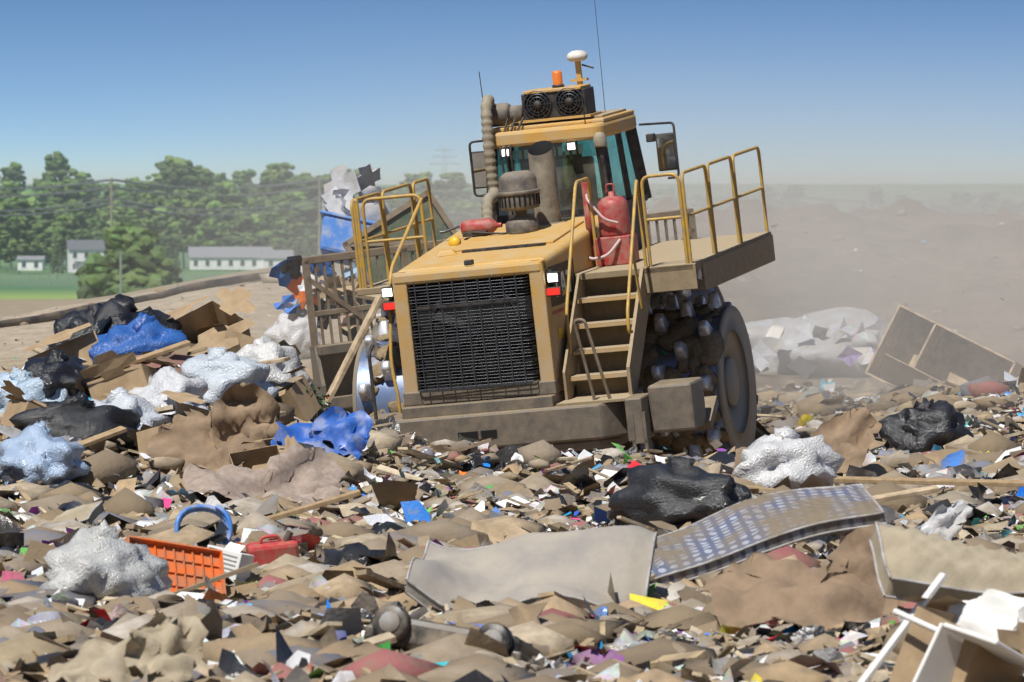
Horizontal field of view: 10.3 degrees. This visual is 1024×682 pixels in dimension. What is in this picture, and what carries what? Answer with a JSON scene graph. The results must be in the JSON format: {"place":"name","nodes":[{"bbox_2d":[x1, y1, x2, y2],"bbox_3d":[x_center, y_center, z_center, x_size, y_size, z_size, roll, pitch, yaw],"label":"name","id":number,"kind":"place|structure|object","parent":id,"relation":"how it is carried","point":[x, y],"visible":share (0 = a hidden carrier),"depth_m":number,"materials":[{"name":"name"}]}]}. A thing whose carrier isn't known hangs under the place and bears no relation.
{"place":"outdoors","nodes":[
{"label":"outdoors","id":0,"kind":"place"},
{"bbox_2d":[0,200,1023,681],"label":"garbage heap","id":1,"kind":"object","parent":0,"point":[322,598],"depth_m":47.68,"materials":[{"name":"cardboard"}]},
{"bbox_2d":[0,380,46,440],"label":"carton","id":2,"kind":"object","parent":1,"relation":"on","point":[17,403],"visible":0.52,"depth_m":60.17,"materials":[{"name":"cardboard"}]},
{"bbox_2d":[0,367,68,412],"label":"bin bag","id":3,"kind":"object","parent":1,"relation":"on","point":[27,385],"visible":0.43,"depth_m":61.60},
{"bbox_2d":[0,425,81,442],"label":"white panel","id":4,"kind":"object","parent":1,"relation":"on","point":[10,431],"visible":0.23,"depth_m":58.75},
{"bbox_2d":[0,421,90,484],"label":"bin bag","id":5,"kind":"object","parent":1,"relation":"on","point":[34,453],"visible":0.8,"depth_m":56.86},
{"bbox_2d":[22,349,91,397],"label":"bin bag","id":6,"kind":"object","parent":1,"relation":"on","point":[54,370],"visible":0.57,"depth_m":61.82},
{"bbox_2d":[24,316,110,364],"bbox_3d":[-4.816,0.215,63.302,1.016,0.656,1.020,-22,-18,1],"label":"carton","id":7,"kind":"object","parent":1,"relation":"on","point":[79,347],"visible":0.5,"depth_m":63.05,"materials":[{"name":"cardboard"}]},
{"bbox_2d":[48,303,101,349],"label":"bin bag","id":8,"kind":"object","parent":1,"relation":"on","point":[73,319],"visible":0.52,"depth_m":63.67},
{"bbox_2d":[52,501,104,525],"bbox_3d":[-4.165,1.704,52.329,0.770,0.275,0.521,-12,9,15],"label":"cardboard piece","id":9,"kind":"object","parent":1,"relation":"on","point":[93,511],"visible":0.34,"depth_m":52.21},
{"bbox_2d":[6,392,152,453],"bbox_3d":[-4.559,0.971,59.815,1.609,0.883,1.010,0,2,-2],"label":"bin bag","id":10,"kind":"object","parent":1,"relation":"on","point":[82,416],"visible":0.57,"depth_m":59.53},
{"bbox_2d":[77,426,126,447],"bbox_3d":[-4.711,1.177,58.310,1.700,0.042,0.140,-21,19,-27],"label":"plank","id":11,"kind":"object","parent":1,"relation":"on","point":[103,436],"visible":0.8,"depth_m":58.54,"materials":[{"name":"brown wood"}]},
{"bbox_2d":[39,519,172,597],"bbox_3d":[-3.094,1.788,42.799,0.952,0.900,1.576,0,2,9],"label":"bin bag","id":12,"kind":"object","parent":1,"relation":"on","point":[101,560],"visible":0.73,"depth_m":42.49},
{"bbox_2d":[61,294,181,343],"bbox_3d":[-4.373,-0.005,63.781,1.506,1.054,1.120,0,2,0],"label":"bin bag","id":13,"kind":"object","parent":1,"relation":"on","point":[120,309],"visible":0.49,"depth_m":63.49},
{"bbox_2d":[75,350,174,400],"bbox_3d":[-4.164,0.536,61.720,1.096,0.756,1.096,-20,-10,9],"label":"carton","id":14,"kind":"object","parent":1,"relation":"on","point":[109,369],"visible":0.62,"depth_m":61.36,"materials":[{"name":"cardboard"}]},
{"bbox_2d":[46,612,208,681],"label":"tan sack","id":15,"kind":"object","parent":1,"relation":"on","point":[161,647],"visible":0.99,"depth_m":34.40,"materials":[{"name":"fabric"}]},
{"bbox_2d":[91,387,166,429],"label":"bin bag","id":16,"kind":"object","parent":1,"relation":"on","point":[121,397],"visible":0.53,"depth_m":60.19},
{"bbox_2d":[88,312,187,362],"bbox_3d":[-4.124,0.121,63.256,1.401,0.893,0.978,-1,2,-40],"label":"tarp","id":17,"kind":"object","parent":1,"relation":"on","point":[141,332],"visible":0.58,"depth_m":63.00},
{"bbox_2d":[94,340,190,377],"bbox_3d":[-4.459,0.332,62.286,2.000,0.040,0.140,-19,15,-16],"label":"plank","id":18,"kind":"object","parent":1,"relation":"on","point":[165,350],"visible":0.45,"depth_m":62.42,"materials":[{"name":"brown wood"}]},
{"bbox_2d":[127,409,205,464],"bbox_3d":[-3.463,1.070,59.414,0.886,0.554,0.825,-16,-16,27],"label":"cardboard piece","id":19,"kind":"object","parent":1,"relation":"on","point":[142,435],"visible":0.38,"depth_m":59.16,"materials":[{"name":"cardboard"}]},
{"bbox_2d":[128,366,208,416],"bbox_3d":[-3.726,0.695,61.285,0.902,0.859,1.208,-1,2,-30],"label":"bin bag","id":20,"kind":"object","parent":1,"relation":"on","point":[169,378],"visible":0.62,"depth_m":61.02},
{"bbox_2d":[125,535,225,593],"bbox_3d":[-2.618,1.798,44.303,0.795,0.515,0.066,10,-40,-22],"label":"plastic crate","id":21,"kind":"object","parent":1,"relation":"on","point":[189,565],"visible":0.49,"depth_m":44.41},
{"bbox_2d":[160,390,210,415],"bbox_3d":[-3.248,0.912,60.722,0.973,0.617,0.962,25,-7,-40],"label":"carton","id":22,"kind":"object","parent":1,"relation":"on","point":[180,399],"visible":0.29,"depth_m":60.60,"materials":[{"name":"cardboard"}]},
{"bbox_2d":[174,504,232,544],"bbox_3d":[-2.648,1.621,48.776,0.503,0.501,0.156,0,-26,-10],"label":"hose coil","id":23,"kind":"object","parent":1,"relation":"on","point":[221,513],"visible":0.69,"depth_m":48.81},
{"bbox_2d":[168,286,256,355],"bbox_3d":[-3.390,0.003,63.788,1.218,0.756,1.250,-29,35,-26],"label":"carton","id":24,"kind":"object","parent":1,"relation":"on","point":[212,312],"visible":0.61,"depth_m":63.87,"materials":[{"name":"cardboard"}]},
{"bbox_2d":[147,382,279,473],"bbox_3d":[-3.061,1.027,58.218,1.462,1.015,0.672,-10,-40,10],"label":"kraft paper","id":25,"kind":"object","parent":1,"relation":"on","point":[242,412],"visible":0.87,"depth_m":58.32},
{"bbox_2d":[181,347,279,405],"bbox_3d":[-3.233,0.516,62.269,1.356,0.910,0.970,1,2,20],"label":"bin bag","id":26,"kind":"object","parent":1,"relation":"on","point":[219,371],"visible":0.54,"depth_m":62.00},
{"bbox_2d":[207,542,254,581],"bbox_3d":[-2.304,1.850,45.823,0.322,0.460,0.244,14,-1,24],"label":"plastic container","id":27,"kind":"object","parent":1,"relation":"on","point":[234,557],"visible":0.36,"depth_m":45.71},
{"bbox_2d":[227,435,295,469],"bbox_3d":[-2.499,1.280,57.769,0.669,0.515,0.798,-10,33,-10],"label":"carton","id":28,"kind":"object","parent":1,"relation":"on","point":[255,458],"visible":0.33,"depth_m":57.91,"materials":[{"name":"cardboard"}]},
{"bbox_2d":[182,442,344,505],"bbox_3d":[-2.382,1.354,55.830,1.657,0.448,1.056,5,22,-15],"label":"crumpled cloth","id":29,"kind":"object","parent":1,"relation":"on","point":[296,471],"visible":0.8,"depth_m":55.96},
{"bbox_2d":[246,530,299,565],"bbox_3d":[-1.968,1.759,46.814,0.420,0.384,0.200,-6,13,-12],"label":"gas can","id":30,"kind":"object","parent":1,"relation":"on","point":[265,552],"visible":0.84,"depth_m":46.72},
{"bbox_2d":[236,336,309,389],"bbox_3d":[-2.774,0.370,63.293,0.971,0.854,1.187,1,2,29],"label":"bin bag","id":31,"kind":"object","parent":1,"relation":"on","point":[262,348],"visible":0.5,"depth_m":63.04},
{"bbox_2d":[274,366,321,421],"bbox_3d":[-2.683,0.735,62.842,0.914,0.567,0.938,-24,11,24],"label":"carton","id":32,"kind":"object","parent":1,"relation":"on","point":[296,395],"visible":0.4,"depth_m":62.56,"materials":[{"name":"cardboard"}]},
{"bbox_2d":[266,489,360,520],"bbox_3d":[-2.190,1.578,49.818,1.800,0.042,0.121,-16,9,-7],"label":"plank","id":33,"kind":"object","parent":1,"relation":"on","point":[315,505],"visible":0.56,"depth_m":49.84,"materials":[{"name":"brown wood"}]},
{"bbox_2d":[270,406,372,460],"bbox_3d":[-2.126,0.993,60.287,1.299,0.386,0.863,6,29,-5],"label":"blue tarp","id":34,"kind":"object","parent":1,"relation":"on","point":[338,427],"visible":0.58,"depth_m":60.43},
{"bbox_2d":[269,255,395,340],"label":"trash pile","id":35,"kind":"object","parent":1,"relation":"on","point":[288,273],"visible":0.29,"depth_m":76.03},
{"bbox_2d":[320,210,374,265],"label":"blue tote","id":36,"kind":"object","parent":35,"relation":"on","point":[336,231],"visible":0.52,"depth_m":75.97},
{"bbox_2d":[321,164,391,221],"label":"white plastic bags","id":37,"kind":"object","parent":36,"relation":"on","point":[343,187],"visible":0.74,"depth_m":76.37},
{"bbox_2d":[323,296,382,408],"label":"leaning plank","id":38,"kind":"object","parent":1,"relation":"on","point":[354,347],"visible":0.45,"depth_m":70.53,"materials":[{"name":"brown wood"}]},
{"bbox_2d":[364,604,539,661],"bbox_3d":[-0.368,2.043,37.284,1.100,0.405,0.722,9,-10,20],"label":"wheel axle","id":39,"kind":"object","parent":1,"relation":"on","point":[404,627],"visible":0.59,"depth_m":37.08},
{"bbox_2d":[405,525,658,610],"bbox_3d":[0.154,1.742,42.817,1.771,0.597,1.221,5,18,6],"label":"soiled mattress","id":40,"kind":"object","parent":1,"relation":"on","point":[573,565],"visible":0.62,"depth_m":42.74,"materials":[{"name":"fabric"}]},
{"bbox_2d":[302,0,774,461],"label":"landfill compactor","id":41,"kind":"object","parent":1,"relation":"on","point":[552,298],"visible":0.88,"depth_m":66.70,"materials":[{"name":"metal"}]},
{"bbox_2d":[342,190,457,284],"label":"green skip panel","id":42,"kind":"object","parent":41,"relation":"attached to","point":[400,216],"visible":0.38,"depth_m":75.19,"materials":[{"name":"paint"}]},
{"bbox_2d":[607,456,751,531],"bbox_3d":[1.587,1.476,51.789,1.683,0.860,1.024,1,2,39],"label":"bin bag","id":43,"kind":"object","parent":1,"relation":"on","point":[678,492],"visible":0.69,"depth_m":51.49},
{"bbox_2d":[650,483,886,584],"bbox_3d":[1.931,1.501,44.807,1.921,0.334,0.972,-16,17,-3],"label":"mattress","id":44,"kind":"object","parent":1,"relation":"on","point":[738,533],"visible":0.86,"depth_m":44.51,"materials":[{"name":"fabric"}]},
{"bbox_2d":[732,426,844,489],"bbox_3d":[2.812,1.315,57.830,1.450,0.906,0.959,-1,2,-41],"label":"bin bag","id":45,"kind":"object","parent":1,"relation":"on","point":[776,457],"visible":0.72,"depth_m":57.45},
{"bbox_2d":[703,523,907,629],"bbox_3d":[2.243,1.715,39.807,1.743,0.548,1.130,5,26,-12],"label":"kraft paper","id":46,"kind":"object","parent":1,"relation":"on","point":[755,588],"visible":0.59,"depth_m":39.86,"materials":[{"name":"paper"}]},
{"bbox_2d":[735,407,881,473],"bbox_3d":[3.101,1.145,59.796,1.554,0.473,0.849,-5,30,15],"label":"kraft paper","id":47,"kind":"object","parent":1,"relation":"on","point":[851,435],"visible":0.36,"depth_m":59.79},
{"bbox_2d":[858,572,947,681],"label":"white slat front","id":48,"kind":"object","parent":1,"relation":"on","point":[898,635],"visible":1,"depth_m":34.84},
{"bbox_2d":[872,485,939,502],"bbox_3d":[2.970,1.500,51.816,1.900,0.040,0.140,-10,12,-11],"label":"plank","id":49,"kind":"object","parent":1,"relation":"on","point":[906,493],"visible":0.45,"depth_m":51.90,"materials":[{"name":"brown wood"}]},
{"bbox_2d":[878,398,973,452],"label":"bin bag","id":50,"kind":"object","parent":1,"relation":"on","point":[925,425],"visible":0.73,"depth_m":67.54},
{"bbox_2d":[834,476,1023,486],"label":"plank","id":51,"kind":"object","parent":1,"relation":"on","point":[933,481],"visible":1,"depth_m":55.31,"materials":[{"name":"brown wood"}]},
{"bbox_2d":[915,500,972,543],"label":"white plastic bag","id":52,"kind":"object","parent":1,"relation":"on","point":[944,522],"visible":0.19,"depth_m":45.79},
{"bbox_2d":[869,522,1023,602],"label":"mattress","id":53,"kind":"object","parent":1,"relation":"on","point":[910,561],"visible":0.79,"depth_m":37.06,"materials":[{"name":"fabric"}]},
{"bbox_2d":[889,595,1023,681],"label":"cardboard box","id":54,"kind":"object","parent":1,"relation":"on","point":[976,662],"visible":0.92,"depth_m":34.63,"materials":[{"name":"cardboard"}]},
{"bbox_2d":[947,589,1023,675],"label":"plastic bag","id":55,"kind":"object","parent":54,"relation":"on","point":[988,612],"visible":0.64,"depth_m":34.92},
{"bbox_2d":[893,608,1023,681],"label":"frame","id":56,"kind":"object","parent":1,"relation":"on","point":[939,660],"visible":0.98,"depth_m":34.34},
{"bbox_2d":[0,184,1023,641],"bbox_3d":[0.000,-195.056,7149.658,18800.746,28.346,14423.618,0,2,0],"label":"ground","id":57,"kind":"structure","parent":0,"point":[948,260],"depth_m":105.70,"materials":[{"name":"soil"}]},
{"bbox_2d":[0,161,26,193],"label":"tree","id":58,"kind":"object","parent":57,"relation":"on","point":[10,172],"visible":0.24,"depth_m":2365.20,"materials":[{"name":"green plant"}]},
{"bbox_2d":[0,180,37,211],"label":"tree","id":59,"kind":"object","parent":57,"relation":"on","point":[10,184],"visible":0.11,"depth_m":1907.69,"materials":[{"name":"green plant"}]},
{"bbox_2d":[0,216,48,273],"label":"tree","id":60,"kind":"object","parent":57,"relation":"on","point":[13,243],"visible":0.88,"depth_m":1464.90,"materials":[{"name":"green plant"}]},
{"bbox_2d":[0,196,52,268],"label":"tree","id":61,"kind":"object","parent":57,"relation":"on","point":[39,227],"visible":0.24,"depth_m":1553.73,"materials":[{"name":"green plant"}]},
{"bbox_2d":[16,256,45,269],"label":"house","id":62,"kind":"structure","parent":57,"relation":"on","point":[31,262],"depth_m":1378.13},
{"bbox_2d":[31,202,64,264],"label":"tree","id":63,"kind":"object","parent":57,"relation":"on","point":[50,216],"visible":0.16,"depth_m":1635.18,"materials":[{"name":"green plant"}]},
{"bbox_2d":[50,239,66,277],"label":"spruce","id":64,"kind":"object","parent":57,"relation":"on","point":[57,258],"visible":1,"depth_m":1389.45,"materials":[{"name":"green plant"}]},
{"bbox_2d":[36,215,80,271],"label":"tree","id":65,"kind":"object","parent":57,"relation":"on","point":[70,225],"visible":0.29,"depth_m":1495.85,"materials":[{"name":"green plant"}]},
{"bbox_2d":[31,151,87,202],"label":"tree","id":66,"kind":"object","parent":57,"relation":"on","point":[57,166],"visible":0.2,"depth_m":2176.50,"materials":[{"name":"green plant"}]},
{"bbox_2d":[50,226,72,267],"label":"tree","id":67,"kind":"object","parent":57,"relation":"on","point":[61,234],"visible":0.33,"depth_m":1466.31,"materials":[{"name":"green plant"}]},
{"bbox_2d":[32,179,100,231],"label":"tree","id":68,"kind":"object","parent":57,"relation":"on","point":[63,199],"visible":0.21,"depth_m":1826.55,"materials":[{"name":"green plant"}]},
{"bbox_2d":[51,199,100,239],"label":"tree","id":69,"kind":"object","parent":57,"relation":"on","point":[79,215],"visible":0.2,"depth_m":1589.67,"materials":[{"name":"green plant"}]},
{"bbox_2d":[66,240,104,272],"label":"house","id":70,"kind":"structure","parent":57,"relation":"on","point":[78,251],"depth_m":1396.64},
{"bbox_2d":[71,171,104,209],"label":"tree","id":71,"kind":"object","parent":57,"relation":"on","point":[81,176],"visible":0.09,"depth_m":2286.58,"materials":[{"name":"green plant"}]},
{"bbox_2d":[85,182,122,229],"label":"tree","id":72,"kind":"object","parent":57,"relation":"on","point":[105,208],"visible":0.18,"depth_m":1951.28,"materials":[{"name":"green plant"}]},
{"bbox_2d":[90,205,144,254],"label":"tree","id":73,"kind":"object","parent":57,"relation":"on","point":[122,214],"visible":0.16,"depth_m":1562.03,"materials":[{"name":"green plant"}]},
{"bbox_2d":[74,222,182,298],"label":"tree","id":74,"kind":"object","parent":57,"relation":"on","point":[145,265],"visible":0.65,"depth_m":637.08,"materials":[{"name":"green plant"}]},
{"bbox_2d":[0,272,269,327],"bbox_3d":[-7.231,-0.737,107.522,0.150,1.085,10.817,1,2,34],"label":"dirt berm","id":75,"kind":"structure","parent":57,"relation":"on","point":[47,317],"depth_m":108.18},
{"bbox_2d":[99,180,178,221],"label":"tree","id":76,"kind":"object","parent":57,"relation":"on","point":[128,195],"visible":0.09,"depth_m":1908.39,"materials":[{"name":"green plant"}]},
{"bbox_2d":[126,191,189,234],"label":"tree","id":77,"kind":"object","parent":57,"relation":"on","point":[146,198],"visible":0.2,"depth_m":1583.23,"materials":[{"name":"green plant"}]},
{"bbox_2d":[152,213,180,254],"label":"tree","id":78,"kind":"object","parent":57,"relation":"on","point":[159,221],"visible":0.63,"depth_m":1534.76,"materials":[{"name":"green plant"}]},
{"bbox_2d":[154,158,212,205],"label":"tree","id":79,"kind":"object","parent":57,"relation":"on","point":[186,177],"visible":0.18,"depth_m":1920.59,"materials":[{"name":"green plant"}]},
{"bbox_2d":[153,189,217,268],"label":"tree","id":80,"kind":"object","parent":57,"relation":"on","point":[179,201],"visible":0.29,"depth_m":1580.70,"materials":[{"name":"green plant"}]},
{"bbox_2d":[171,201,225,258],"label":"tree","id":81,"kind":"object","parent":57,"relation":"on","point":[193,224],"visible":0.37,"depth_m":1552.82,"materials":[{"name":"green plant"}]},
{"bbox_2d":[182,219,221,270],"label":"tree","id":82,"kind":"object","parent":57,"relation":"on","point":[208,228],"visible":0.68,"depth_m":1534.99,"materials":[{"name":"green plant"}]},
{"bbox_2d":[172,181,248,224],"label":"tree","id":83,"kind":"object","parent":57,"relation":"on","point":[215,202],"visible":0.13,"depth_m":1654.10,"materials":[{"name":"green plant"}]},
{"bbox_2d":[188,244,272,269],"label":"ranch house","id":84,"kind":"structure","parent":57,"relation":"on","point":[227,258],"depth_m":1396.33,"materials":[{"name":"paint"}]},
{"bbox_2d":[217,202,256,235],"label":"tree","id":85,"kind":"object","parent":57,"relation":"on","point":[230,218],"visible":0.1,"depth_m":1585.79,"materials":[{"name":"green plant"}]},
{"bbox_2d":[213,212,269,270],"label":"tree","id":86,"kind":"object","parent":57,"relation":"on","point":[239,224],"visible":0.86,"depth_m":1533.52,"materials":[{"name":"green plant"}]},
{"bbox_2d":[227,169,257,193],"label":"tree","id":87,"kind":"object","parent":57,"relation":"on","point":[243,178],"visible":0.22,"depth_m":2356.67,"materials":[{"name":"green plant"}]},
{"bbox_2d":[195,324,301,364],"bbox_3d":[-3.032,0.248,63.924,1.228,0.776,1.258,20,-10,-10],"label":"cardboard","id":88,"kind":"object","parent":57,"relation":"on","point":[244,339],"visible":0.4,"depth_m":63.31,"materials":[{"name":"cardboard"}]},
{"bbox_2d":[247,170,287,212],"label":"tree","id":89,"kind":"object","parent":57,"relation":"on","point":[273,177],"visible":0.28,"depth_m":1939.58,"materials":[{"name":"green plant"}]},
{"bbox_2d":[245,162,294,198],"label":"tree","id":90,"kind":"object","parent":57,"relation":"on","point":[283,167],"visible":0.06,"depth_m":2273.79,"materials":[{"name":"green plant"}]},
{"bbox_2d":[244,201,305,246],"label":"tree","id":91,"kind":"object","parent":57,"relation":"on","point":[262,227],"visible":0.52,"depth_m":1542.00,"materials":[{"name":"green plant"}]},
{"bbox_2d":[261,250,293,267],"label":"building","id":92,"kind":"structure","parent":57,"relation":"on","point":[272,258],"depth_m":1392.07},
{"bbox_2d":[249,191,314,223],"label":"tree","id":93,"kind":"object","parent":57,"relation":"on","point":[292,197],"visible":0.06,"depth_m":1657.40,"materials":[{"name":"green plant"}]},
{"bbox_2d":[268,220,305,256],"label":"tree","id":94,"kind":"object","parent":57,"relation":"on","point":[282,240],"visible":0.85,"depth_m":1526.19,"materials":[{"name":"green plant"}]},
{"bbox_2d":[264,313,321,359],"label":"bin bag","id":95,"kind":"object","parent":57,"relation":"on","point":[290,332],"visible":0.45,"depth_m":90.03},
{"bbox_2d":[283,173,313,199],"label":"tree","id":96,"kind":"object","parent":57,"relation":"on","point":[301,177],"visible":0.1,"depth_m":1963.67,"materials":[{"name":"green plant"}]},
{"bbox_2d":[288,200,317,254],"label":"tree","id":97,"kind":"object","parent":57,"relation":"on","point":[307,216],"visible":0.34,"depth_m":1614.84,"materials":[{"name":"green plant"}]},
{"bbox_2d":[295,217,321,255],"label":"tree","id":98,"kind":"object","parent":57,"relation":"on","point":[311,239],"visible":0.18,"depth_m":1514.38,"materials":[{"name":"green plant"}]},
{"bbox_2d":[304,175,331,221],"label":"tree","id":99,"kind":"object","parent":57,"relation":"on","point":[312,193],"visible":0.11,"depth_m":1843.48,"materials":[{"name":"green plant"}]},
{"bbox_2d":[389,171,437,203],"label":"tree","id":100,"kind":"object","parent":57,"relation":"on","point":[410,178],"visible":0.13,"depth_m":2236.33,"materials":[{"name":"green plant"}]},
{"bbox_2d":[433,172,476,214],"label":"tree","id":101,"kind":"object","parent":57,"relation":"on","point":[456,181],"visible":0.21,"depth_m":2192.08,"materials":[{"name":"green plant"}]},
{"bbox_2d":[450,202,481,230],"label":"tree","id":102,"kind":"object","parent":57,"relation":"on","point":[467,207],"visible":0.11,"depth_m":1594.38,"materials":[{"name":"green plant"}]},
{"bbox_2d":[780,184,811,206],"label":"tree","id":103,"kind":"object","parent":57,"relation":"on","point":[797,189],"visible":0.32,"depth_m":2390.85,"materials":[{"name":"grey plant"}]},
{"bbox_2d":[745,307,888,378],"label":"trash pile","id":104,"kind":"object","parent":57,"relation":"on","point":[839,342],"visible":0.49,"depth_m":86.54,"materials":[{"name":"plastic"}]},
{"bbox_2d":[861,186,888,208],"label":"tree","id":105,"kind":"object","parent":57,"relation":"on","point":[877,194],"visible":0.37,"depth_m":2240.15,"materials":[{"name":"grey plant"}]},
{"bbox_2d":[865,304,1022,387],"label":"wardrobe carcass","id":106,"kind":"object","parent":57,"relation":"on","point":[912,345],"visible":0.62,"depth_m":79.25,"materials":[{"name":"brown wood"}]},
{"bbox_2d":[948,191,980,212],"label":"tree","id":107,"kind":"object","parent":57,"relation":"on","point":[957,209],"visible":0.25,"depth_m":2406.25,"materials":[{"name":"grey plant"}]},
{"bbox_2d":[962,191,999,213],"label":"tree","id":108,"kind":"object","parent":57,"relation":"on","point":[984,207],"visible":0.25,"depth_m":2198.00,"materials":[{"name":"grey plant"}]},
{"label":"utility pole","id":109,"kind":"object","parent":57,"relation":"on","visible":0},
{"bbox_2d":[0,179,999,218],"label":"power lines","id":110,"kind":"object","parent":109,"relation":"attached to","point":[326,180],"visible":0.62,"depth_m":1442.83,"materials":[{"name":"metal"}]},
{"bbox_2d":[0,0,1023,184],"label":"sky","id":111,"kind":"structure","parent":0,"point":[826,91],"materials":[{"name":"blue"}]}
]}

